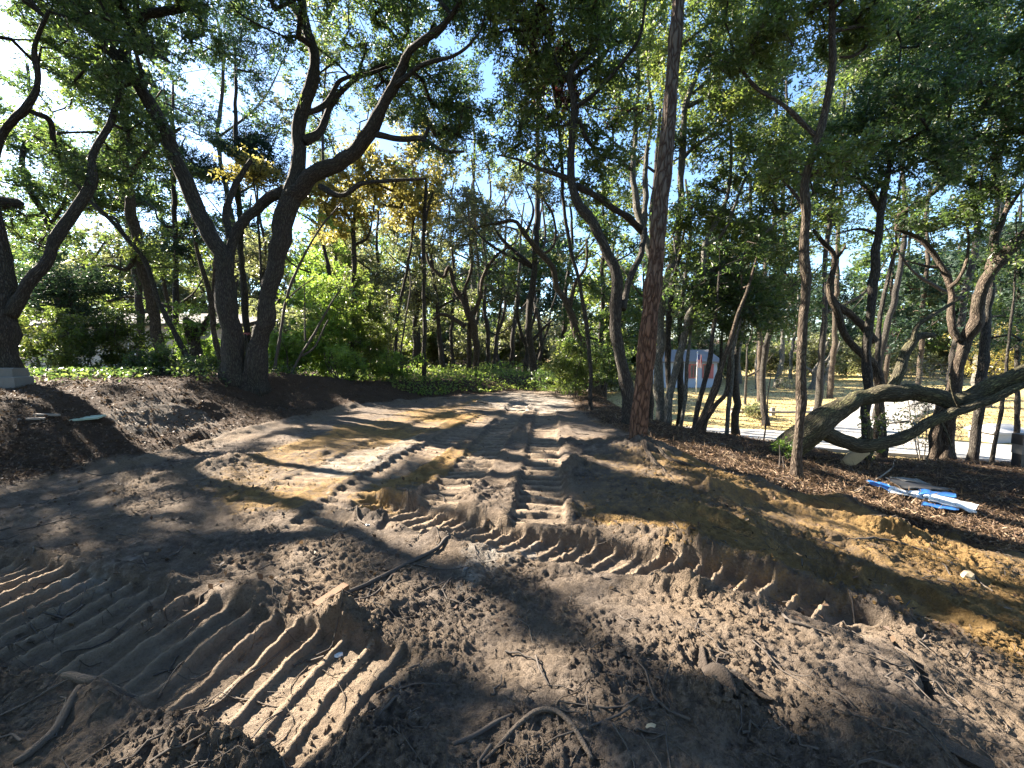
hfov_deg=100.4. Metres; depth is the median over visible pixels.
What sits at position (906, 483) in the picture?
dark panel
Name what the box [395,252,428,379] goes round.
sapling
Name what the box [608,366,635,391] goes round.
bush
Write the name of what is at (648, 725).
fallen leaf
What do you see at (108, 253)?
distant tree
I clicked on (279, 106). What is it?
woodland tree
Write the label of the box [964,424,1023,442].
well cover
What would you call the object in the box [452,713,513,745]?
root
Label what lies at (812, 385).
woodland tree
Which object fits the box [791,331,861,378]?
bush
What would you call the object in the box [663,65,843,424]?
oak tree
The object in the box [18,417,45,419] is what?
plank
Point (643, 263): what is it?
distant tree
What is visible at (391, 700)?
root
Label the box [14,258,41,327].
distant tree
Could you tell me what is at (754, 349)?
bush
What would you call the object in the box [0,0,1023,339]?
sky
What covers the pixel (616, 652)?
soil crumbs
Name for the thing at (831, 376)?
pine tree
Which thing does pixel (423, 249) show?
young tree
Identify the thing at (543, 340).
woodland tree
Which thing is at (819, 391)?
woodland tree
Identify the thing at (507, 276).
woodland tree
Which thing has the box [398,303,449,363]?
bush
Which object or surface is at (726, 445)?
branch
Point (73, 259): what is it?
distant tree
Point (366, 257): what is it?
woodland tree
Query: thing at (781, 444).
bush
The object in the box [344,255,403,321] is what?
distant tree
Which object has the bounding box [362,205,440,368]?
woodland tree
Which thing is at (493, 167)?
woodland tree
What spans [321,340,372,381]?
bush
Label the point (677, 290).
distant tree
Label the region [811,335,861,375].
bush
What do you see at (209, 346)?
bush
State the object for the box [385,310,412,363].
bush
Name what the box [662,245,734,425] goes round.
young tree
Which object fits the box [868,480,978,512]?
plastic sheet
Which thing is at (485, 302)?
woodland tree
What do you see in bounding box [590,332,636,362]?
bush
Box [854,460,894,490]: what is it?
branch
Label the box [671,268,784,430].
young tree
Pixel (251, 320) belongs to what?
house
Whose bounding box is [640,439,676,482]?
root
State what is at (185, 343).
bush
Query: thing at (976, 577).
root
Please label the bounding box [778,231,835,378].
woodland tree
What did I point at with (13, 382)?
concrete block
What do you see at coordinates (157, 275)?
woodland tree
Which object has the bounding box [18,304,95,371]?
bush
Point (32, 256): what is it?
distant tree
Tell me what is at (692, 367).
window
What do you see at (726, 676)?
rotten stump
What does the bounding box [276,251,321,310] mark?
distant tree
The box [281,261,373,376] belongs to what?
bush
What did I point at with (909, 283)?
pine tree
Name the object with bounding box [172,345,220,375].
bush
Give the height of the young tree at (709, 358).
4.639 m
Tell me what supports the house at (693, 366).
on the ground at (228, 614)
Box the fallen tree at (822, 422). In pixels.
[768,298,1023,456]
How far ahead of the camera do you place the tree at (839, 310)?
10.30 m
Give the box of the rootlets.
[0,445,1023,767]
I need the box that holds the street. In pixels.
[685,427,1011,461]
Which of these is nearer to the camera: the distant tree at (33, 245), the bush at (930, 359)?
the bush at (930, 359)
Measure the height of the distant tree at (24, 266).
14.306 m
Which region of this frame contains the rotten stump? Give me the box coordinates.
[698,646,773,700]
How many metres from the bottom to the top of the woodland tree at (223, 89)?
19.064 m
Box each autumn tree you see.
[208,143,284,286]
[271,122,456,379]
[380,109,461,378]
[503,0,654,410]
[942,322,1023,377]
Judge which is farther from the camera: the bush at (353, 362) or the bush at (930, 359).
the bush at (930, 359)
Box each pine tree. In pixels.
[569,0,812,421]
[628,0,684,439]
[729,41,818,401]
[811,45,895,397]
[857,177,946,383]
[881,178,980,384]
[949,167,1023,407]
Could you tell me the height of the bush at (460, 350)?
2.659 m
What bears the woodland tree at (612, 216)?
on the ground at (228, 614)
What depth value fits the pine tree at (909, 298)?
32.48 m
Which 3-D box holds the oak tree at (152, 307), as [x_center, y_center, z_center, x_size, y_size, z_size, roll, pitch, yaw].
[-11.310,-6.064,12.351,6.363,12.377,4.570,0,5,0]
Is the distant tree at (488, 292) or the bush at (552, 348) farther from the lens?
the distant tree at (488, 292)
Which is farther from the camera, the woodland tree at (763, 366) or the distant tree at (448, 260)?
the distant tree at (448, 260)
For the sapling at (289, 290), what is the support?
on the ground at (228, 614)
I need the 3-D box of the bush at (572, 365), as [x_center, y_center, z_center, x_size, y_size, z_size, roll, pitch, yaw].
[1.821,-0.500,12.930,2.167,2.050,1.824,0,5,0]
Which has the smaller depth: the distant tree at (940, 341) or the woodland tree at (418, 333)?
the woodland tree at (418, 333)
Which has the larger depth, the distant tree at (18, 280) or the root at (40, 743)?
the distant tree at (18, 280)
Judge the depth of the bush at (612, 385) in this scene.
31.53 m
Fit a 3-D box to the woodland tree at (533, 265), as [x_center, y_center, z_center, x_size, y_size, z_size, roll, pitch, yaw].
[0.884,-6.644,16.769,4.993,13.862,4.615,4,7,41]
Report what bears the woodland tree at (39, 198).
on the ground at (228, 614)
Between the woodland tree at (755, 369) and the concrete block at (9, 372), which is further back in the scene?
the woodland tree at (755, 369)
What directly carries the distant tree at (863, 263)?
on the ground at (228, 614)
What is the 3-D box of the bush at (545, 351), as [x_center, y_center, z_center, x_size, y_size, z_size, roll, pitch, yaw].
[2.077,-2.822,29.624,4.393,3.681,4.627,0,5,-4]
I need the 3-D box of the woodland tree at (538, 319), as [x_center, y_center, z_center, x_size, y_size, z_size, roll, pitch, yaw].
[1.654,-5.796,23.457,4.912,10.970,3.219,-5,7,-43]
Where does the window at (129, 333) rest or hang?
in the house at (251, 320)
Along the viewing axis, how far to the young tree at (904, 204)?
10.90 m
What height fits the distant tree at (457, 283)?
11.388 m
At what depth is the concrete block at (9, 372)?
8.19 m
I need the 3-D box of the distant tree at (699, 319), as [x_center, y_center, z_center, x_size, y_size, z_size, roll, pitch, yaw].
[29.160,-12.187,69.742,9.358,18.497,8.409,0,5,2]
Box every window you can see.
[117,333,135,354]
[187,331,210,354]
[689,364,697,377]
[702,364,710,377]
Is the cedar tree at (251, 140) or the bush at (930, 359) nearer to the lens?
the cedar tree at (251, 140)
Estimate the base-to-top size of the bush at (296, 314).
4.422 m
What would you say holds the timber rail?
on the ground at (228, 614)
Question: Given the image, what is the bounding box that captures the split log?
[840,451,869,465]
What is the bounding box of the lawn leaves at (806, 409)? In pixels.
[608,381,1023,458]
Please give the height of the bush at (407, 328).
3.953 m
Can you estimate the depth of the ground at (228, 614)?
2.91 m
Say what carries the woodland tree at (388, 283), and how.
on the ground at (228, 614)
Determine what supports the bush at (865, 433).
on the ground at (228, 614)
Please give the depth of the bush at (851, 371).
44.96 m
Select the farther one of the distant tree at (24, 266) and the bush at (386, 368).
the distant tree at (24, 266)
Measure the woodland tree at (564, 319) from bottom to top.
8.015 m
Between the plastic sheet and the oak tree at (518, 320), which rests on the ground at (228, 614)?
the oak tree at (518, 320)
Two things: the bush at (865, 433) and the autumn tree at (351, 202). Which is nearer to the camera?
the bush at (865, 433)
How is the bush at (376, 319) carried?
on the ground at (228, 614)
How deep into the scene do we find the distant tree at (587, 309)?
52.26 m
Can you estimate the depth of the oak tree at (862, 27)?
6.19 m
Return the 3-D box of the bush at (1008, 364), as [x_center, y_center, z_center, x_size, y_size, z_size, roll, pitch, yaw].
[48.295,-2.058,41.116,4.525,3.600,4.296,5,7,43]
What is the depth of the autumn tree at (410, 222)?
16.36 m
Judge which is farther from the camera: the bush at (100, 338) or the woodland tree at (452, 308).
the woodland tree at (452, 308)
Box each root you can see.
[13,684,82,765]
[60,671,162,697]
[184,642,292,714]
[373,681,401,722]
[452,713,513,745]
[481,706,593,764]
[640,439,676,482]
[644,436,748,475]
[847,536,992,591]
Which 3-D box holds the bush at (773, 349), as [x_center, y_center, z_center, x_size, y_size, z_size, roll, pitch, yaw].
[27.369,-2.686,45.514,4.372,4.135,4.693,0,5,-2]
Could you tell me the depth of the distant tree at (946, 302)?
45.40 m
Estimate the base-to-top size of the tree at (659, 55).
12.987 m
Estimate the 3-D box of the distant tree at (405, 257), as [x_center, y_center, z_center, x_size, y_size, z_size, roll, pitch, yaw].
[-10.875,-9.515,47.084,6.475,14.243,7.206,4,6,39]
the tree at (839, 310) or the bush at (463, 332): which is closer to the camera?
the tree at (839, 310)
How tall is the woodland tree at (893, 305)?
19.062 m
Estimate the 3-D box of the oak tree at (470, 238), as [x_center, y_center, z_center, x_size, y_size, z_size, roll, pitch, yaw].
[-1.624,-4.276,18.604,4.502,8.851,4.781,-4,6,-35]
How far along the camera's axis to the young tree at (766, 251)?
9.65 m
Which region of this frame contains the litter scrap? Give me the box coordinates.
[334,652,342,657]
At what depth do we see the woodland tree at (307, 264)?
20.51 m
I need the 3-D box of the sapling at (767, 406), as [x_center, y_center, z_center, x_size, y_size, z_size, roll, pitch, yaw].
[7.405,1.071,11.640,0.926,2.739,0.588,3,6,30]
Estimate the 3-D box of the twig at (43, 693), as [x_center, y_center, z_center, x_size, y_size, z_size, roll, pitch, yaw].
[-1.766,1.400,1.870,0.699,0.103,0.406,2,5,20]
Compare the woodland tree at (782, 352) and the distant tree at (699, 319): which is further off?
the distant tree at (699, 319)
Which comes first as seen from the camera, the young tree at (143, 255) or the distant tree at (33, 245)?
the young tree at (143, 255)
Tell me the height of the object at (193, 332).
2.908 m
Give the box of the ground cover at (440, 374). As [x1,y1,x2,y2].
[288,360,586,395]
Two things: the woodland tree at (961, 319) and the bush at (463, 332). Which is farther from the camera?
the bush at (463, 332)
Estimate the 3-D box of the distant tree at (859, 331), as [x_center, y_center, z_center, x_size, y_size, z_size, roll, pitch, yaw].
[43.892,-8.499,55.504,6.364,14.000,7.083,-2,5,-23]
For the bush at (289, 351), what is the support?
on the ground at (228, 614)
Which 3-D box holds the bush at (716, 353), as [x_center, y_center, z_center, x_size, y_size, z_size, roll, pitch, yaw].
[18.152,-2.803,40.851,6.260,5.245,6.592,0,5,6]
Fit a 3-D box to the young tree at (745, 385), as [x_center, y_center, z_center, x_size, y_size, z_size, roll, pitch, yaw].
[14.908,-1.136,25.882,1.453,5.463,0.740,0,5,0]
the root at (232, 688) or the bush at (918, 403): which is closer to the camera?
the root at (232, 688)
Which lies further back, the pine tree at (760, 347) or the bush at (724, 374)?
the bush at (724, 374)
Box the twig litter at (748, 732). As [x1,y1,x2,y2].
[0,372,1023,767]
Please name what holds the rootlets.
on the ground at (228, 614)
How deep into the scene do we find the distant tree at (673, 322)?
48.14 m
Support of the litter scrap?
on the ground at (228, 614)
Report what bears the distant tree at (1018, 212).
on the ground at (228, 614)
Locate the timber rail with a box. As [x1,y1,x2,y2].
[730,407,813,415]
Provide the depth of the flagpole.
30.98 m
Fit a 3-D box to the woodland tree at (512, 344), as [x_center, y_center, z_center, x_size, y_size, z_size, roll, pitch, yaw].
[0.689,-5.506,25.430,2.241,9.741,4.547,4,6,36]
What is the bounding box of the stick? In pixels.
[778,608,830,635]
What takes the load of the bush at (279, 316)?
on the ground at (228, 614)
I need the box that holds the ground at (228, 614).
[0,340,1023,767]
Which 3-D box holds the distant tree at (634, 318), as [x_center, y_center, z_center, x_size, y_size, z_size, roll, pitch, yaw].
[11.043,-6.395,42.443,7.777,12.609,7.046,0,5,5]
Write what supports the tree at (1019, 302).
on the ground at (228, 614)
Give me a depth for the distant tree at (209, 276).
41.34 m
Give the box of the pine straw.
[572,389,1023,552]
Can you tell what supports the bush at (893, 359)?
on the ground at (228, 614)
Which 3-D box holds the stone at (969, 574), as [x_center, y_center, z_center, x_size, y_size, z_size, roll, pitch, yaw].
[3.837,1.611,3.595,0.136,0.047,0.079,-8,15,-22]
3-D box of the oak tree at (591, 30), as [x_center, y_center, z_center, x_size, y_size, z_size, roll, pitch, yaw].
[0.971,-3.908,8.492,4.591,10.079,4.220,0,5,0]
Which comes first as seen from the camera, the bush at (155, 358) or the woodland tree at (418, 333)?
the bush at (155, 358)
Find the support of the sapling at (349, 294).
on the ground at (228, 614)
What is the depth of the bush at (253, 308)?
28.09 m
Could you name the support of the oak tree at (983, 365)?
on the ground at (228, 614)
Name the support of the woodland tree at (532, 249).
on the ground at (228, 614)
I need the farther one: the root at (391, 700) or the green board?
the green board
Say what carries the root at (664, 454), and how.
on the ground at (228, 614)
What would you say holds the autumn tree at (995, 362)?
on the ground at (228, 614)
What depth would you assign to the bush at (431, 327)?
26.29 m
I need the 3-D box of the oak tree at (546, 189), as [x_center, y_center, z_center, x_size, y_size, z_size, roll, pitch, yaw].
[0.548,-3.316,14.291,6.054,7.941,3.053,-1,5,-14]
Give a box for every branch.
[345,535,495,599]
[476,400,524,410]
[700,442,756,456]
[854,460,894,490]
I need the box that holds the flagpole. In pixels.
[695,351,701,393]
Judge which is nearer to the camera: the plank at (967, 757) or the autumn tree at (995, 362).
the plank at (967, 757)
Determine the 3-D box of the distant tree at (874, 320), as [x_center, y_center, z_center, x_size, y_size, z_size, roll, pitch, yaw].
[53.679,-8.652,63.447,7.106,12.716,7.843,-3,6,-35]
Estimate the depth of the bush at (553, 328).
29.11 m
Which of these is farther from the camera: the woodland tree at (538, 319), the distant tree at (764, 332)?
the distant tree at (764, 332)
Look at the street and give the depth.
14.46 m
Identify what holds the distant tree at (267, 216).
on the ground at (228, 614)
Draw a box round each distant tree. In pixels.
[7,206,77,274]
[8,207,86,268]
[10,247,38,320]
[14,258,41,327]
[25,227,130,313]
[74,219,171,313]
[123,259,201,313]
[154,216,212,313]
[159,259,207,313]
[193,226,283,313]
[204,185,294,305]
[262,154,380,319]
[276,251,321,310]
[343,224,411,322]
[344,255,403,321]
[381,233,440,323]
[425,229,466,318]
[429,255,494,320]
[448,230,509,358]
[470,226,552,319]
[505,193,590,323]
[545,284,595,357]
[574,229,646,361]
[586,255,664,376]
[608,247,668,374]
[664,262,695,347]
[664,279,689,340]
[672,270,721,346]
[723,265,778,346]
[749,266,791,365]
[770,268,815,369]
[795,252,866,374]
[796,267,829,345]
[819,267,889,343]
[844,193,961,375]
[844,290,904,339]
[903,247,967,374]
[912,231,974,375]
[944,200,1023,374]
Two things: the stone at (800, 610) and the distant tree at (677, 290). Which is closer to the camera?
the stone at (800, 610)
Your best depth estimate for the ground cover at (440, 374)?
15.69 m
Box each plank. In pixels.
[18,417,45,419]
[33,413,60,415]
[312,582,348,606]
[941,736,994,767]
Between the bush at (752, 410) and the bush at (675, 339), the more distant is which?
the bush at (675, 339)
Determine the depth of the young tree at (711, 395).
9.23 m
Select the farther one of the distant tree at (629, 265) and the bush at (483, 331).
the distant tree at (629, 265)
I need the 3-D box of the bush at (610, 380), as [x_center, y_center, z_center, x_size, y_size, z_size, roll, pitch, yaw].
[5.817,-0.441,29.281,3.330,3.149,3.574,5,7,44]
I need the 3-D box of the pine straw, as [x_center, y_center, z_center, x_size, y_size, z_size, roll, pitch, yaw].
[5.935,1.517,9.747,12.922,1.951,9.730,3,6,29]
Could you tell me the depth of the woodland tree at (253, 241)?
19.18 m
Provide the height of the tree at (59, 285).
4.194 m
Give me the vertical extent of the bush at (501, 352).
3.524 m
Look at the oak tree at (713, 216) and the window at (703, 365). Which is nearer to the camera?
the oak tree at (713, 216)
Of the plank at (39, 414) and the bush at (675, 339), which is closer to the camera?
the plank at (39, 414)
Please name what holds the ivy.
on the ground at (228, 614)
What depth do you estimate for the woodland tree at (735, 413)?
14.21 m
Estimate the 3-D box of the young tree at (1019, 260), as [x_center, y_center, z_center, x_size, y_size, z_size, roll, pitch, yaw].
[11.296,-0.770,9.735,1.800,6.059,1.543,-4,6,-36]
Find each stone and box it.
[796,607,804,614]
[960,570,974,579]
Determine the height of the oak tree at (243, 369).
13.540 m
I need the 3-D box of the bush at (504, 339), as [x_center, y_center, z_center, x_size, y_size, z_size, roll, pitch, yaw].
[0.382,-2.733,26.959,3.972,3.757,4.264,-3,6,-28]
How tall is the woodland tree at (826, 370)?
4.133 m
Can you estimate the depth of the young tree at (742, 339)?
9.62 m
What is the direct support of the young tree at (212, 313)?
on the ground at (228, 614)
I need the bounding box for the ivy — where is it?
[25,364,368,386]
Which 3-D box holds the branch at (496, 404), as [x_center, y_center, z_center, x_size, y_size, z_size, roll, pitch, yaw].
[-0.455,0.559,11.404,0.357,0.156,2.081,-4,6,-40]
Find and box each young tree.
[31,162,195,373]
[151,190,234,360]
[384,154,455,380]
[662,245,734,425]
[663,189,726,423]
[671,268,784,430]
[681,226,783,428]
[692,215,800,432]
[699,215,800,431]
[702,254,797,434]
[744,329,772,404]
[844,182,959,451]
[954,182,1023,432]
[966,213,1023,461]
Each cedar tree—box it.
[65,69,226,374]
[159,0,291,350]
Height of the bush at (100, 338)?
2.513 m
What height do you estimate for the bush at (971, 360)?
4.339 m
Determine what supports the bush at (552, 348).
on the ground at (228, 614)
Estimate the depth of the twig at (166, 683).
2.01 m
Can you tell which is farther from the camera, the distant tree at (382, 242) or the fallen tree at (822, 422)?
the distant tree at (382, 242)
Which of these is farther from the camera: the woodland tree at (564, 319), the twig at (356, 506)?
the woodland tree at (564, 319)
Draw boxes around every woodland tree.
[0,24,222,355]
[0,65,152,370]
[38,179,213,372]
[132,0,338,288]
[203,165,304,304]
[248,0,378,373]
[284,230,357,338]
[305,97,411,343]
[316,155,421,362]
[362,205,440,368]
[363,173,482,372]
[377,164,463,370]
[416,180,493,370]
[434,158,488,324]
[444,151,553,370]
[449,37,589,383]
[454,94,549,316]
[463,178,543,371]
[472,240,529,373]
[494,191,593,368]
[498,204,528,368]
[511,226,564,367]
[523,204,621,363]
[526,293,568,369]
[556,197,648,399]
[565,0,751,418]
[620,179,751,425]
[687,175,843,435]
[713,80,872,425]
[738,321,744,383]
[754,222,799,388]
[773,226,843,387]
[778,65,915,408]
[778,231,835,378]
[803,0,1001,419]
[806,341,829,389]
[823,341,839,384]
[884,6,1023,384]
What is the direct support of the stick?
on the ground at (228, 614)
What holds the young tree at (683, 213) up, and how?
on the ground at (228, 614)
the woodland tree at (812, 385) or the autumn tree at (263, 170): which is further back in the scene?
the woodland tree at (812, 385)
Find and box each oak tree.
[0,0,224,367]
[0,0,525,396]
[0,1,238,374]
[408,178,533,375]
[436,149,603,397]
[474,0,684,424]
[483,242,559,374]
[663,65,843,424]
[681,0,918,478]
[785,0,1023,460]
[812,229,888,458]
[820,0,1023,460]
[922,87,1023,460]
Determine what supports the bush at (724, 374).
on the ground at (228, 614)
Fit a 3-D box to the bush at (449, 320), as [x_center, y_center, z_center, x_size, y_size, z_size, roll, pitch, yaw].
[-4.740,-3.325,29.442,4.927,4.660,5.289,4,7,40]
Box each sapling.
[273,202,354,372]
[278,281,362,373]
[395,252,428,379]
[763,373,795,439]
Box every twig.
[0,679,211,764]
[157,661,183,698]
[353,505,367,524]
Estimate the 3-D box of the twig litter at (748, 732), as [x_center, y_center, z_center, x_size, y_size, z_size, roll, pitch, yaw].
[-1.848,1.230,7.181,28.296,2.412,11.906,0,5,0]
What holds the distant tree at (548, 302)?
on the ground at (228, 614)
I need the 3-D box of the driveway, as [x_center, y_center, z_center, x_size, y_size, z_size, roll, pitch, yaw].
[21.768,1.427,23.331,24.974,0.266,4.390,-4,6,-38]
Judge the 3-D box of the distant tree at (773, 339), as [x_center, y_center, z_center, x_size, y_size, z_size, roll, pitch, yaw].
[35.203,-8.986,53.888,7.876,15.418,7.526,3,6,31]
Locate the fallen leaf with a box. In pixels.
[646,723,655,728]
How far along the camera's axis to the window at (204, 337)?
24.83 m
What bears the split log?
on the ground at (228, 614)
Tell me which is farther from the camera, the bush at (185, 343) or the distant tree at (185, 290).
the distant tree at (185, 290)
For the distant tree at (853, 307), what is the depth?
42.57 m
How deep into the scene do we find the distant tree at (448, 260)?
48.96 m
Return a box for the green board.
[70,414,106,420]
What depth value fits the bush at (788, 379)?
34.14 m
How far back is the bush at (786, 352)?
46.59 m
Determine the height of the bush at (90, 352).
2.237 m
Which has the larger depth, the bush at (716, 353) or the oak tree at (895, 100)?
the bush at (716, 353)
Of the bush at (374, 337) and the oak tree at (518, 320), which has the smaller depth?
the oak tree at (518, 320)
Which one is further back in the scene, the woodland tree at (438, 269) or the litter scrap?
the woodland tree at (438, 269)
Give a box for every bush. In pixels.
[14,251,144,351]
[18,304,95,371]
[39,308,132,374]
[82,302,172,373]
[118,334,190,374]
[142,321,214,373]
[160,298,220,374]
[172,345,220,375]
[200,334,220,373]
[238,298,300,325]
[242,304,319,368]
[268,324,318,373]
[278,306,320,365]
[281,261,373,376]
[316,310,399,367]
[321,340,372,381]
[332,264,406,380]
[364,347,428,380]
[370,285,419,365]
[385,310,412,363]
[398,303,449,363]
[401,308,466,364]
[409,306,485,365]
[409,320,466,366]
[443,325,498,369]
[478,320,493,363]
[479,311,524,363]
[490,312,553,366]
[490,317,535,365]
[528,368,571,392]
[535,317,568,366]
[536,317,594,367]
[537,333,608,396]
[544,329,584,364]
[555,306,637,391]
[583,358,618,390]
[586,332,636,392]
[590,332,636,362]
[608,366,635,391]
[671,326,715,351]
[671,327,728,372]
[697,343,742,379]
[717,328,755,372]
[740,347,755,374]
[740,399,770,418]
[749,340,795,375]
[755,340,796,374]
[771,434,792,467]
[772,360,811,388]
[788,354,817,375]
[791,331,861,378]
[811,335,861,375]
[835,361,860,375]
[841,335,899,379]
[843,422,884,468]
[884,352,974,459]
[889,343,945,377]
[911,339,950,374]
[938,349,995,376]
[990,354,1023,372]
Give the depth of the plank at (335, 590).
2.63 m
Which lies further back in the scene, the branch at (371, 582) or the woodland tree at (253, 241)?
the woodland tree at (253, 241)
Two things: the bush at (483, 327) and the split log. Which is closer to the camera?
the split log
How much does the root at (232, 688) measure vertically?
0.070 m
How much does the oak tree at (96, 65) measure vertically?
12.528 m
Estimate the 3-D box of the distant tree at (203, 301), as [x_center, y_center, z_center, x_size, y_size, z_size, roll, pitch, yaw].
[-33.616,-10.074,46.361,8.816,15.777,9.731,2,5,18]
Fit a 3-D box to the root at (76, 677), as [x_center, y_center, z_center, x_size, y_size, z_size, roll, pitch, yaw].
[-1.843,1.381,1.944,0.472,0.128,0.069,0,5,3]
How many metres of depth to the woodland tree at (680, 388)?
14.34 m
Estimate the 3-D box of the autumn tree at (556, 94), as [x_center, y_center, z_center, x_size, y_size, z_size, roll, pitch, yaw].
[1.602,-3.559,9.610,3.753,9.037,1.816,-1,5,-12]
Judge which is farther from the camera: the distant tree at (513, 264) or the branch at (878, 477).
the distant tree at (513, 264)
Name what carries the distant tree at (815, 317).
on the ground at (228, 614)
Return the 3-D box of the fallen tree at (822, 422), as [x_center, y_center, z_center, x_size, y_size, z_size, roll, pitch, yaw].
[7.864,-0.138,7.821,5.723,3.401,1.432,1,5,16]
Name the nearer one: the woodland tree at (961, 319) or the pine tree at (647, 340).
the pine tree at (647, 340)
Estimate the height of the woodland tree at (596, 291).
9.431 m
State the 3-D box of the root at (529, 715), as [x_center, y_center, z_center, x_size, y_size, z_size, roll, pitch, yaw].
[0.093,1.377,1.680,0.420,0.058,0.207,0,5,0]
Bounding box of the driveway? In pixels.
[834,400,934,448]
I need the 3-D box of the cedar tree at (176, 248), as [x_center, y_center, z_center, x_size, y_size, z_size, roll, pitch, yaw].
[-13.145,-5.672,15.569,5.498,11.712,3.917,-1,5,-13]
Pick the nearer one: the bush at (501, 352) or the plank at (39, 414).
the plank at (39, 414)
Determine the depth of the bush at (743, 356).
41.48 m
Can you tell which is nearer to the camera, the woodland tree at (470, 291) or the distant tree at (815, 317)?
the woodland tree at (470, 291)
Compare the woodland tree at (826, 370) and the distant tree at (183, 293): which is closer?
the woodland tree at (826, 370)
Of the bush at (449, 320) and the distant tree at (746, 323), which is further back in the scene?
the distant tree at (746, 323)
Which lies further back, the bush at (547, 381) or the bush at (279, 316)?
the bush at (279, 316)
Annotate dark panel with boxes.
[885,477,954,489]
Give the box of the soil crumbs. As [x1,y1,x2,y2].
[0,408,1023,767]
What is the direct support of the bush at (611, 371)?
on the ground at (228, 614)
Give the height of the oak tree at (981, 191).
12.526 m
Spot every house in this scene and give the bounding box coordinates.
[23,314,286,368]
[653,350,718,387]
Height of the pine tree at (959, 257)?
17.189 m
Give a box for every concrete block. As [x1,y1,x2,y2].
[0,368,29,376]
[0,376,33,388]
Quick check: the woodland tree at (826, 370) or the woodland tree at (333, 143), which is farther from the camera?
the woodland tree at (826, 370)
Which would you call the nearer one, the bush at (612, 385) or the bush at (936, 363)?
the bush at (612, 385)
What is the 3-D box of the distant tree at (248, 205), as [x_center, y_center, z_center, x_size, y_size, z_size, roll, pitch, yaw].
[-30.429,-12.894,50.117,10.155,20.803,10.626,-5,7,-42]
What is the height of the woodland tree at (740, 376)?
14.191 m
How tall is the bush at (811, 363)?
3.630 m
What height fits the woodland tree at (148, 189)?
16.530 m
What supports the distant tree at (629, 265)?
on the ground at (228, 614)
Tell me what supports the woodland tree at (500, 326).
on the ground at (228, 614)

